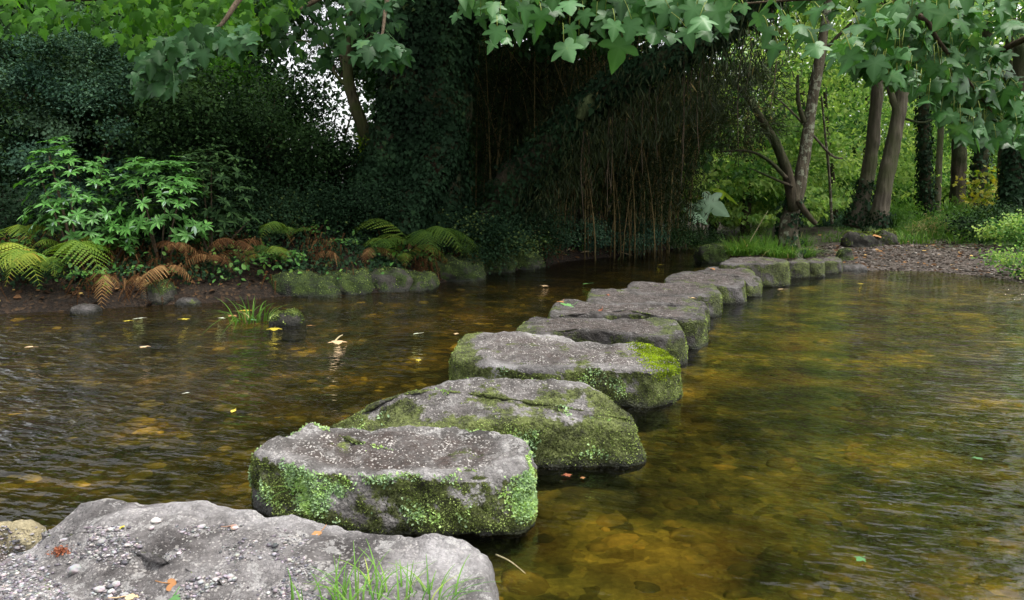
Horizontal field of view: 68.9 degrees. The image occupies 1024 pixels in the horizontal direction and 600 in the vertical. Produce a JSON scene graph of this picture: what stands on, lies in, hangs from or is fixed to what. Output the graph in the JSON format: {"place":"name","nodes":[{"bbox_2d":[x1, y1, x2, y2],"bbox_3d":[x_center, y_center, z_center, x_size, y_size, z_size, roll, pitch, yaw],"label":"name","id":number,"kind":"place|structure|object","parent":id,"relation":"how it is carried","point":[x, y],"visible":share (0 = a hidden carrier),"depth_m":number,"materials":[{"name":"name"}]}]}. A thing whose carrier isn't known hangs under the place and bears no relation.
{"place":"outdoors","nodes":[
{"label":"outdoors","id":0,"kind":"place"},
{"bbox_2d":[0,523,331,599],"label":"gravel","id":1,"kind":"structure","parent":0,"point":[231,578],"depth_m":2.55,"materials":[{"name":"gravel"}]},
{"bbox_2d":[0,197,1023,599],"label":"ground","id":2,"kind":"structure","parent":0,"point":[890,555],"depth_m":5.66,"materials":[{"name":"soil"}]},
{"bbox_2d":[0,519,45,553],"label":"boulder","id":3,"kind":"object","parent":2,"relation":"on","point":[23,526],"visible":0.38,"depth_m":3.12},
{"bbox_2d":[0,224,58,247],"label":"fern","id":4,"kind":"object","parent":2,"relation":"on","point":[21,227],"visible":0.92,"depth_m":10.68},
{"bbox_2d":[0,248,66,284],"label":"fern","id":5,"kind":"object","parent":2,"relation":"on","point":[16,250],"visible":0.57,"depth_m":9.96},
{"bbox_2d":[0,169,87,241],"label":"ivy","id":6,"kind":"object","parent":2,"relation":"on","point":[13,206],"visible":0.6,"depth_m":11.42,"materials":[{"name":"green plant"}]},
{"bbox_2d":[0,240,114,293],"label":"fern","id":7,"kind":"object","parent":2,"relation":"on","point":[77,244],"visible":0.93,"depth_m":9.94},
{"bbox_2d":[13,135,124,265],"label":"rhododendron","id":8,"kind":"object","parent":2,"relation":"on","point":[78,216],"visible":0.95,"depth_m":10.62,"materials":[{"name":"green plant"}]},
{"bbox_2d":[0,0,146,207],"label":"shrub","id":9,"kind":"object","parent":2,"relation":"on","point":[6,131],"visible":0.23,"depth_m":13.18,"materials":[{"name":"green plant"}]},
{"bbox_2d":[69,303,102,318],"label":"boulder","id":10,"kind":"object","parent":2,"relation":"on","point":[85,308],"visible":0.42,"depth_m":9.76,"materials":[{"name":"stone"}]},
{"bbox_2d":[0,2,194,215],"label":"shrub","id":11,"kind":"object","parent":2,"relation":"on","point":[71,94],"visible":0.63,"depth_m":12.24,"materials":[{"name":"green plant"}]},
{"bbox_2d":[11,1,196,202],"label":"shrub","id":12,"kind":"object","parent":2,"relation":"on","point":[85,145],"visible":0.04,"depth_m":14.72,"materials":[{"name":"green plant"}]},
{"bbox_2d":[88,226,138,269],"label":"rhododendron","id":13,"kind":"object","parent":2,"relation":"on","point":[130,251],"visible":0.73,"depth_m":10.85,"materials":[{"name":"green plant"}]},
{"bbox_2d":[36,175,253,251],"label":"ivy","id":14,"kind":"object","parent":2,"relation":"on","point":[109,207],"visible":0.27,"depth_m":11.77,"materials":[{"name":"green plant"}]},
{"bbox_2d":[97,155,213,262],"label":"rhododendron","id":15,"kind":"object","parent":2,"relation":"on","point":[145,224],"visible":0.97,"depth_m":10.95,"materials":[{"name":"green plant"}]},
{"bbox_2d":[141,279,176,304],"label":"boulder","id":16,"kind":"object","parent":2,"relation":"on","point":[168,294],"visible":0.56,"depth_m":10.51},
{"bbox_2d":[68,50,329,212],"bbox_3d":[-5.751,-3.076,13.742,4.765,3.416,4.491,0,8,0],"label":"shrub","id":17,"kind":"object","parent":2,"relation":"on","point":[189,94],"visible":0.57,"depth_m":12.82,"materials":[{"name":"green plant"}]},
{"bbox_2d":[89,0,313,200],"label":"shrub","id":18,"kind":"object","parent":2,"relation":"on","point":[228,61],"visible":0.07,"depth_m":16.86,"materials":[{"name":"green plant"}]},
{"bbox_2d":[153,144,259,254],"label":"rhododendron","id":19,"kind":"object","parent":2,"relation":"on","point":[222,219],"visible":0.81,"depth_m":11.54,"materials":[{"name":"green plant"}]},
{"bbox_2d":[179,250,255,274],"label":"dead fern","id":20,"kind":"object","parent":2,"relation":"on","point":[214,257],"visible":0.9,"depth_m":11.10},
{"bbox_2d":[207,238,273,264],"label":"dead fern","id":21,"kind":"object","parent":2,"relation":"on","point":[220,242],"visible":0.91,"depth_m":11.20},
{"bbox_2d":[153,175,334,244],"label":"ivy","id":22,"kind":"object","parent":2,"relation":"on","point":[283,216],"visible":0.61,"depth_m":12.83,"materials":[{"name":"green plant"}]},
{"bbox_2d":[0,498,498,599],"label":"stepping stone","id":23,"kind":"object","parent":2,"relation":"on","point":[146,567],"visible":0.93,"depth_m":2.57,"materials":[{"name":"stone"}]},
{"bbox_2d":[287,558,385,599],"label":"grass tuft","id":24,"kind":"object","parent":23,"relation":"on","point":[343,592],"visible":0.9,"depth_m":2.32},
{"bbox_2d":[303,539,435,599],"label":"grass tuft","id":25,"kind":"object","parent":23,"relation":"on","point":[366,578],"visible":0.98,"depth_m":2.36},
{"bbox_2d":[352,556,497,599],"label":"grass tuft","id":26,"kind":"object","parent":23,"relation":"on","point":[440,588],"visible":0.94,"depth_m":2.36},
{"bbox_2d":[154,65,356,214],"bbox_3d":[-4.878,-3.102,14.536,4.046,3.196,4.107,-7,10,-40],"label":"shrub","id":27,"kind":"object","parent":2,"relation":"on","point":[248,117],"visible":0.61,"depth_m":13.87,"materials":[{"name":"green plant"}]},
{"bbox_2d":[0,220,564,304],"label":"dead bracken","id":28,"kind":"object","parent":2,"relation":"on","point":[150,261],"visible":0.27,"depth_m":11.24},
{"bbox_2d":[267,308,306,341],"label":"boulder","id":29,"kind":"object","parent":2,"relation":"on","point":[287,318],"visible":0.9,"depth_m":8.82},
{"bbox_2d":[213,121,368,216],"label":"shrub","id":30,"kind":"object","parent":2,"relation":"on","point":[353,152],"visible":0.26,"depth_m":14.62,"materials":[{"name":"green plant"}]},
{"bbox_2d":[0,218,586,284],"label":"bank weeds","id":31,"kind":"object","parent":2,"relation":"on","point":[244,267],"visible":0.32,"depth_m":11.61,"materials":[{"name":"green plant"}]},
{"bbox_2d":[222,38,373,188],"bbox_3d":[-4.576,-3.707,16.228,3.293,3.653,3.147,-8,11,-44],"label":"shrub","id":32,"kind":"object","parent":2,"relation":"on","point":[257,62],"visible":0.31,"depth_m":15.84,"materials":[{"name":"green plant"}]},
{"bbox_2d":[224,33,375,179],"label":"pale bush","id":33,"kind":"object","parent":2,"relation":"on","point":[364,103],"visible":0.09,"depth_m":23.54,"materials":[{"name":"white plant"}]},
{"bbox_2d":[269,269,341,298],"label":"boulder","id":34,"kind":"object","parent":2,"relation":"on","point":[306,283],"visible":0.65,"depth_m":11.44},
{"bbox_2d":[234,0,378,94],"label":"shrub","id":35,"kind":"object","parent":2,"relation":"on","point":[296,21],"visible":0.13,"depth_m":18.30,"materials":[{"name":"green plant"}]},
{"bbox_2d":[0,204,621,291],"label":"ground ivy","id":36,"kind":"object","parent":2,"relation":"on","point":[304,263],"visible":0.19,"depth_m":11.87,"materials":[{"name":"green plant"}]},
{"bbox_2d":[297,0,377,144],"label":"sapling","id":37,"kind":"object","parent":2,"relation":"on","point":[347,82],"visible":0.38,"depth_m":15.16,"materials":[{"name":"brown plant"}]},
{"bbox_2d":[255,170,435,244],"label":"ivy","id":38,"kind":"object","parent":2,"relation":"on","point":[334,204],"visible":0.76,"depth_m":13.40,"materials":[{"name":"green plant"}]},
{"bbox_2d":[321,267,375,295],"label":"boulder","id":39,"kind":"object","parent":2,"relation":"on","point":[359,282],"visible":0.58,"depth_m":11.71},
{"bbox_2d":[371,266,412,292],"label":"boulder","id":40,"kind":"object","parent":2,"relation":"on","point":[393,279],"visible":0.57,"depth_m":12.00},
{"bbox_2d":[248,422,537,542],"bbox_3d":[-0.591,1.053,3.704,1.445,0.744,0.765,0,8,0],"label":"stepping stone","id":41,"kind":"object","parent":2,"relation":"on","point":[453,481],"visible":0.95,"depth_m":3.41,"materials":[{"name":"grey stone"}]},
{"bbox_2d":[0,0,792,254],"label":"old tree","id":42,"kind":"object","parent":2,"relation":"on","point":[419,55],"visible":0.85,"depth_m":12.72,"materials":[{"name":"green plant"}]},
{"bbox_2d":[362,238,449,267],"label":"fern","id":43,"kind":"object","parent":2,"relation":"on","point":[382,241],"visible":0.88,"depth_m":12.64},
{"bbox_2d":[349,218,474,265],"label":"fern","id":44,"kind":"object","parent":2,"relation":"on","point":[432,233],"visible":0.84,"depth_m":12.87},
{"bbox_2d":[408,269,439,294],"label":"boulder","id":45,"kind":"object","parent":2,"relation":"on","point":[423,281],"visible":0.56,"depth_m":12.15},
{"bbox_2d":[0,0,885,223],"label":"thicket","id":46,"kind":"object","parent":2,"relation":"on","point":[368,88],"depth_m":23.80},
{"bbox_2d":[426,253,486,285],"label":"boulder","id":47,"kind":"object","parent":2,"relation":"on","point":[464,270],"visible":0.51,"depth_m":13.44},
{"bbox_2d":[409,202,564,275],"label":"ivy","id":48,"kind":"object","parent":2,"relation":"on","point":[502,238],"visible":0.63,"depth_m":14.31,"materials":[{"name":"green plant"}]},
{"bbox_2d":[329,377,646,487],"bbox_3d":[-0.196,0.908,4.466,1.950,0.824,0.685,0,8,0],"label":"stepping stone","id":49,"kind":"object","parent":2,"relation":"on","point":[583,429],"visible":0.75,"depth_m":4.29,"materials":[{"name":"grey stone"}]},
{"bbox_2d":[474,247,517,275],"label":"boulder","id":50,"kind":"object","parent":2,"relation":"on","point":[510,270],"visible":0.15,"depth_m":14.93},
{"bbox_2d":[2,219,1019,303],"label":"leaf litter","id":51,"kind":"object","parent":2,"relation":"on","point":[198,279],"visible":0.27,"depth_m":15.41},
{"bbox_2d":[0,285,1023,599],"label":"riverbed stones","id":52,"kind":"object","parent":2,"relation":"on","point":[518,581],"visible":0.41,"depth_m":4.39,"materials":[{"name":"stone"}]},
{"bbox_2d":[467,4,581,209],"bbox_3d":[-0.138,-5.169,18.683,6.111,7.165,5.232,0,8,0],"label":"ivy","id":53,"kind":"object","parent":2,"relation":"on","point":[486,149],"visible":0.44,"depth_m":18.54,"materials":[{"name":"plant"}]},
{"bbox_2d":[509,249,545,271],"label":"boulder","id":54,"kind":"object","parent":2,"relation":"on","point":[533,265],"visible":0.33,"depth_m":15.62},
{"bbox_2d":[472,196,587,267],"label":"ivy","id":55,"kind":"object","parent":2,"relation":"on","point":[551,233],"visible":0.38,"depth_m":15.84,"materials":[{"name":"green plant"}]},
{"bbox_2d":[472,1,647,246],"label":"bamboo","id":56,"kind":"object","parent":2,"relation":"on","point":[532,123],"visible":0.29,"depth_m":18.07,"materials":[{"name":"plant"}]},
{"bbox_2d":[448,331,682,425],"bbox_3d":[0.395,0.723,6.019,1.841,0.768,1.452,0,8,0],"label":"stepping stone","id":57,"kind":"object","parent":2,"relation":"on","point":[638,381],"visible":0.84,"depth_m":5.61,"materials":[{"name":"grey stone"}]},
{"bbox_2d":[479,3,685,263],"bbox_3d":[1.943,-4.388,17.369,5.889,7.480,6.379,7,11,42],"label":"bamboo","id":58,"kind":"object","parent":2,"relation":"on","point":[561,89],"visible":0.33,"depth_m":17.83,"materials":[{"name":"plant"}]},
{"bbox_2d":[551,212,622,254],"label":"bush","id":59,"kind":"object","parent":2,"relation":"on","point":[601,242],"visible":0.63,"depth_m":18.37,"materials":[{"name":"green plant"}]},
{"bbox_2d":[516,316,688,367],"bbox_3d":[0.844,0.578,7.178,1.651,0.740,1.015,1,8,6],"label":"stepping stone","id":60,"kind":"object","parent":2,"relation":"on","point":[668,335],"visible":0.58,"depth_m":7.01,"materials":[{"name":"stone"}]},
{"bbox_2d":[509,3,717,264],"bbox_3d":[2.409,-4.242,19.003,4.764,7.195,5.384,-4,9,-25],"label":"bamboo","id":61,"kind":"object","parent":2,"relation":"on","point":[631,184],"visible":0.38,"depth_m":18.55,"materials":[{"name":"plant"}]},
{"bbox_2d":[548,299,708,361],"bbox_3d":[1.243,0.438,8.155,1.730,0.750,1.208,2,8,12],"label":"stepping stone","id":62,"kind":"object","parent":2,"relation":"on","point":[692,321],"visible":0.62,"depth_m":7.93,"materials":[{"name":"stone"}]},
{"bbox_2d":[589,214,674,255],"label":"bush","id":63,"kind":"object","parent":2,"relation":"on","point":[649,235],"visible":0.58,"depth_m":19.32,"materials":[{"name":"green plant"}]},
{"bbox_2d":[586,288,710,344],"bbox_3d":[1.648,0.298,9.241,1.574,0.731,1.364,2,8,14],"label":"stepping stone","id":64,"kind":"object","parent":2,"relation":"on","point":[613,296],"visible":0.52,"depth_m":9.10,"materials":[{"name":"stone"}]},
{"bbox_2d":[545,21,752,258],"bbox_3d":[3.602,-4.177,19.790,4.495,7.264,4.893,-7,10,-41],"label":"bamboo","id":65,"kind":"object","parent":2,"relation":"on","point":[670,193],"visible":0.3,"depth_m":19.65,"materials":[{"name":"plant"}]},
{"bbox_2d":[472,0,826,252],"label":"leaning tree","id":66,"kind":"object","parent":2,"relation":"on","point":[523,175],"visible":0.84,"depth_m":14.28,"materials":[{"name":"green plant"}]},
{"bbox_2d":[571,27,772,249],"bbox_3d":[4.664,-4.877,21.152,5.782,7.250,6.103,-3,9,-23],"label":"bamboo","id":67,"kind":"object","parent":2,"relation":"on","point":[692,170],"visible":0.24,"depth_m":21.77,"materials":[{"name":"plant"}]},
{"bbox_2d":[632,213,713,250],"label":"bush","id":68,"kind":"object","parent":2,"relation":"on","point":[682,239],"visible":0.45,"depth_m":21.37,"materials":[{"name":"green plant"}]},
{"bbox_2d":[625,281,722,320],"bbox_3d":[2.171,0.173,10.147,1.466,0.733,1.662,0,8,0],"label":"stepping stone","id":69,"kind":"object","parent":2,"relation":"on","point":[710,296],"visible":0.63,"depth_m":9.76,"materials":[{"name":"stone"}]},
{"bbox_2d":[681,223,728,246],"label":"bush","id":70,"kind":"object","parent":2,"relation":"on","point":[710,240],"visible":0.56,"depth_m":23.58,"materials":[{"name":"green plant"}]},
{"bbox_2d":[664,270,746,315],"bbox_3d":[2.927,-0.006,11.393,1.273,0.748,1.708,0,8,0],"label":"stepping stone","id":71,"kind":"object","parent":2,"relation":"on","point":[732,289],"visible":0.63,"depth_m":11.03,"materials":[{"name":"stone"}]},
{"bbox_2d":[693,243,727,266],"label":"boulder","id":72,"kind":"object","parent":2,"relation":"on","point":[701,255],"visible":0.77,"depth_m":17.13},
{"bbox_2d":[684,187,737,240],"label":"umbrella plant","id":73,"kind":"object","parent":2,"relation":"on","point":[714,206],"visible":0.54,"depth_m":25.25,"materials":[{"name":"green plant"}]},
{"bbox_2d":[702,267,762,307],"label":"stepping stone","id":74,"kind":"object","parent":2,"relation":"on","point":[754,285],"visible":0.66,"depth_m":11.57,"materials":[{"name":"stone"}]},
{"bbox_2d":[449,0,1023,158],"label":"sycamore","id":75,"kind":"object","parent":2,"relation":"on","point":[948,44],"visible":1,"depth_m":4.49,"materials":[{"name":"green plant"}]},
{"bbox_2d":[671,30,811,233],"bbox_3d":[8.284,-7.187,31.160,7.996,9.211,6.805,3,8,18],"label":"woodland tree","id":76,"kind":"object","parent":2,"relation":"on","point":[769,171],"visible":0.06,"depth_m":29.88,"materials":[{"name":"green plant"}]},
{"bbox_2d":[714,209,773,235],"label":"undergrowth","id":77,"kind":"object","parent":2,"relation":"on","point":[750,232],"visible":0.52,"depth_m":28.95,"materials":[{"name":"green plant"}]},
{"bbox_2d":[691,232,801,255],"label":"grass tuft","id":78,"kind":"object","parent":2,"relation":"on","point":[734,251],"visible":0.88,"depth_m":17.02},
{"bbox_2d":[719,257,790,297],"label":"stepping stone","id":79,"kind":"object","parent":2,"relation":"on","point":[772,272],"visible":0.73,"depth_m":12.60,"materials":[{"name":"stone"}]},
{"bbox_2d":[665,53,865,235],"bbox_3d":[8.948,-5.881,28.288,8.127,7.297,8.661,5,9,34],"label":"woodland tree","id":80,"kind":"object","parent":2,"relation":"on","point":[751,185],"visible":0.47,"depth_m":27.39,"materials":[{"name":"green plant"}]},
{"bbox_2d":[739,237,817,258],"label":"grass tuft","id":81,"kind":"object","parent":2,"relation":"on","point":[790,252],"visible":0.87,"depth_m":16.73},
{"bbox_2d":[788,258,810,286],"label":"stepping stone","id":82,"kind":"object","parent":2,"relation":"on","point":[799,268],"visible":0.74,"depth_m":13.90,"materials":[{"name":"stone"}]},
{"bbox_2d":[758,1,862,218],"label":"tree","id":83,"kind":"object","parent":2,"relation":"on","point":[835,210],"visible":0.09,"depth_m":29.50,"materials":[{"name":"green plant"}]},
{"bbox_2d":[807,258,825,283],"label":"stepping stone","id":84,"kind":"object","parent":2,"relation":"on","point":[817,268],"visible":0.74,"depth_m":14.05,"materials":[{"name":"stone"}]},
{"bbox_2d":[772,34,862,223],"bbox_3d":[11.007,-5.980,26.444,3.763,6.485,3.894,0,8,0],"label":"tree","id":85,"kind":"object","parent":2,"relation":"on","point":[826,80],"visible":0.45,"depth_m":25.78,"materials":[{"name":"green plant"}]},
{"bbox_2d":[707,11,935,227],"bbox_3d":[12.036,-7.861,32.496,11.532,9.588,9.882,0,8,0],"label":"woodland tree","id":86,"kind":"object","parent":2,"relation":"on","point":[845,175],"visible":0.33,"depth_m":30.97,"materials":[{"name":"green plant"}]},
{"bbox_2d":[634,0,1023,225],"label":"woodland","id":87,"kind":"object","parent":2,"relation":"on","point":[836,98],"visible":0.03,"depth_m":44.78,"materials":[{"name":"green plant"}]},
{"bbox_2d":[823,257,842,277],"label":"stepping stone","id":88,"kind":"object","parent":2,"relation":"on","point":[833,265],"visible":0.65,"depth_m":14.80,"materials":[{"name":"stone"}]},
{"bbox_2d":[807,0,883,230],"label":"tree","id":89,"kind":"object","parent":2,"relation":"on","point":[859,205],"visible":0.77,"depth_m":22.50,"materials":[{"name":"brown plant"}]},
{"bbox_2d":[718,0,989,259],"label":"forked tree","id":90,"kind":"object","parent":2,"relation":"on","point":[794,207],"visible":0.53,"depth_m":17.14,"materials":[{"name":"brown plant"}]},
{"bbox_2d":[644,50,814,166],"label":"drooping shrub","id":91,"kind":"object","parent":90,"relation":"attached to","point":[725,120],"visible":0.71,"depth_m":16.44,"materials":[{"name":"green plant"}]},
{"bbox_2d":[761,12,973,216],"bbox_3d":[16.544,-8.721,34.733,11.404,10.082,9.511,-6,10,-38],"label":"woodland tree","id":92,"kind":"object","parent":2,"relation":"on","point":[899,177],"visible":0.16,"depth_m":34.17,"materials":[{"name":"green plant"}]},
{"bbox_2d":[840,228,897,246],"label":"boulder","id":93,"kind":"object","parent":2,"relation":"on","point":[851,238],"visible":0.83,"depth_m":19.90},
{"bbox_2d":[772,238,1023,290],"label":"shingle","id":94,"kind":"object","parent":2,"relation":"on","point":[927,265],"visible":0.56,"depth_m":16.90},
{"bbox_2d":[811,9,1023,212],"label":"woodland tree","id":95,"kind":"object","parent":2,"relation":"on","point":[949,167],"visible":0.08,"depth_m":37.49,"materials":[{"name":"green plant"}]},
{"bbox_2d":[889,198,949,234],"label":"undergrowth","id":96,"kind":"object","parent":2,"relation":"on","point":[897,211],"visible":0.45,"depth_m":24.29,"materials":[{"name":"green plant"}]},
{"bbox_2d":[858,3,1015,229],"bbox_3d":[12.534,-7.465,22.327,7.249,10.758,7.794,0,8,0],"label":"tree","id":97,"kind":"object","parent":2,"relation":"on","point":[878,215],"visible":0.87,"depth_m":21.51,"materials":[{"name":"brown plant"}]},
{"bbox_2d":[899,195,991,237],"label":"undergrowth","id":98,"kind":"object","parent":2,"relation":"on","point":[932,223],"visible":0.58,"depth_m":21.51,"materials":[{"name":"green plant"}]},
{"bbox_2d":[911,0,994,220],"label":"tree","id":99,"kind":"object","parent":2,"relation":"on","point":[926,192],"visible":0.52,"depth_m":26.43,"materials":[{"name":"green plant"}]},
{"bbox_2d":[947,164,1000,231],"bbox_3d":[14.108,-2.927,21.911,2.168,2.118,2.468,0,8,0],"label":"yellow sapling","id":100,"kind":"object","parent":2,"relation":"on","point":[988,186],"visible":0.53,"depth_m":21.96,"materials":[{"name":"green plant"}]},
{"bbox_2d":[930,194,1023,243],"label":"undergrowth","id":101,"kind":"object","parent":2,"relation":"on","point":[963,219],"visible":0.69,"depth_m":19.42,"materials":[{"name":"green plant"}]},
{"bbox_2d":[934,2,1023,212],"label":"tree","id":102,"kind":"object","parent":2,"relation":"on","point":[939,151],"visible":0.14,"depth_m":31.42,"materials":[{"name":"brown plant"}]},
{"bbox_2d":[948,0,1023,211],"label":"tree","id":103,"kind":"object","parent":2,"relation":"on","point":[958,161],"visible":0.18,"depth_m":26.46,"materials":[{"name":"brown plant"}]},
{"bbox_2d":[958,209,1023,248],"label":"undergrowth","id":104,"kind":"object","parent":2,"relation":"on","point":[1000,230],"visible":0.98,"depth_m":17.80,"materials":[{"name":"green plant"}]},
{"bbox_2d":[965,0,1023,216],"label":"tree","id":105,"kind":"object","parent":2,"relation":"on","point":[980,159],"visible":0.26,"depth_m":24.46,"materials":[{"name":"green plant"}]},
{"bbox_2d":[971,241,1023,279],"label":"undergrowth","id":106,"kind":"object","parent":2,"relation":"on","point":[1002,259],"visible":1,"depth_m":13.73,"materials":[{"name":"green plant"}]},
{"bbox_2d":[975,0,1023,230],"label":"tree","id":107,"kind":"object","parent":2,"relation":"on","point":[1010,180],"visible":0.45,"depth_m":20.02,"materials":[{"name":"green plant"}]},
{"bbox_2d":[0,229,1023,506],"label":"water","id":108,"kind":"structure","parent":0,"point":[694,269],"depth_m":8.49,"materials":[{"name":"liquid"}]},
{"bbox_2d":[205,295,285,334],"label":"grass tuft","id":109,"kind":"object","parent":108,"relation":"on","point":[246,316],"visible":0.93,"depth_m":9.14,"materials":[{"name":"green plant"}]},
{"bbox_2d":[223,0,1020,180],"label":"sky","id":110,"kind":"structure","parent":0,"point":[343,94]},
{"bbox_2d":[815,223,1019,243],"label":"grass","id":111,"kind":"structure","parent":0,"point":[906,238],"depth_m":21.13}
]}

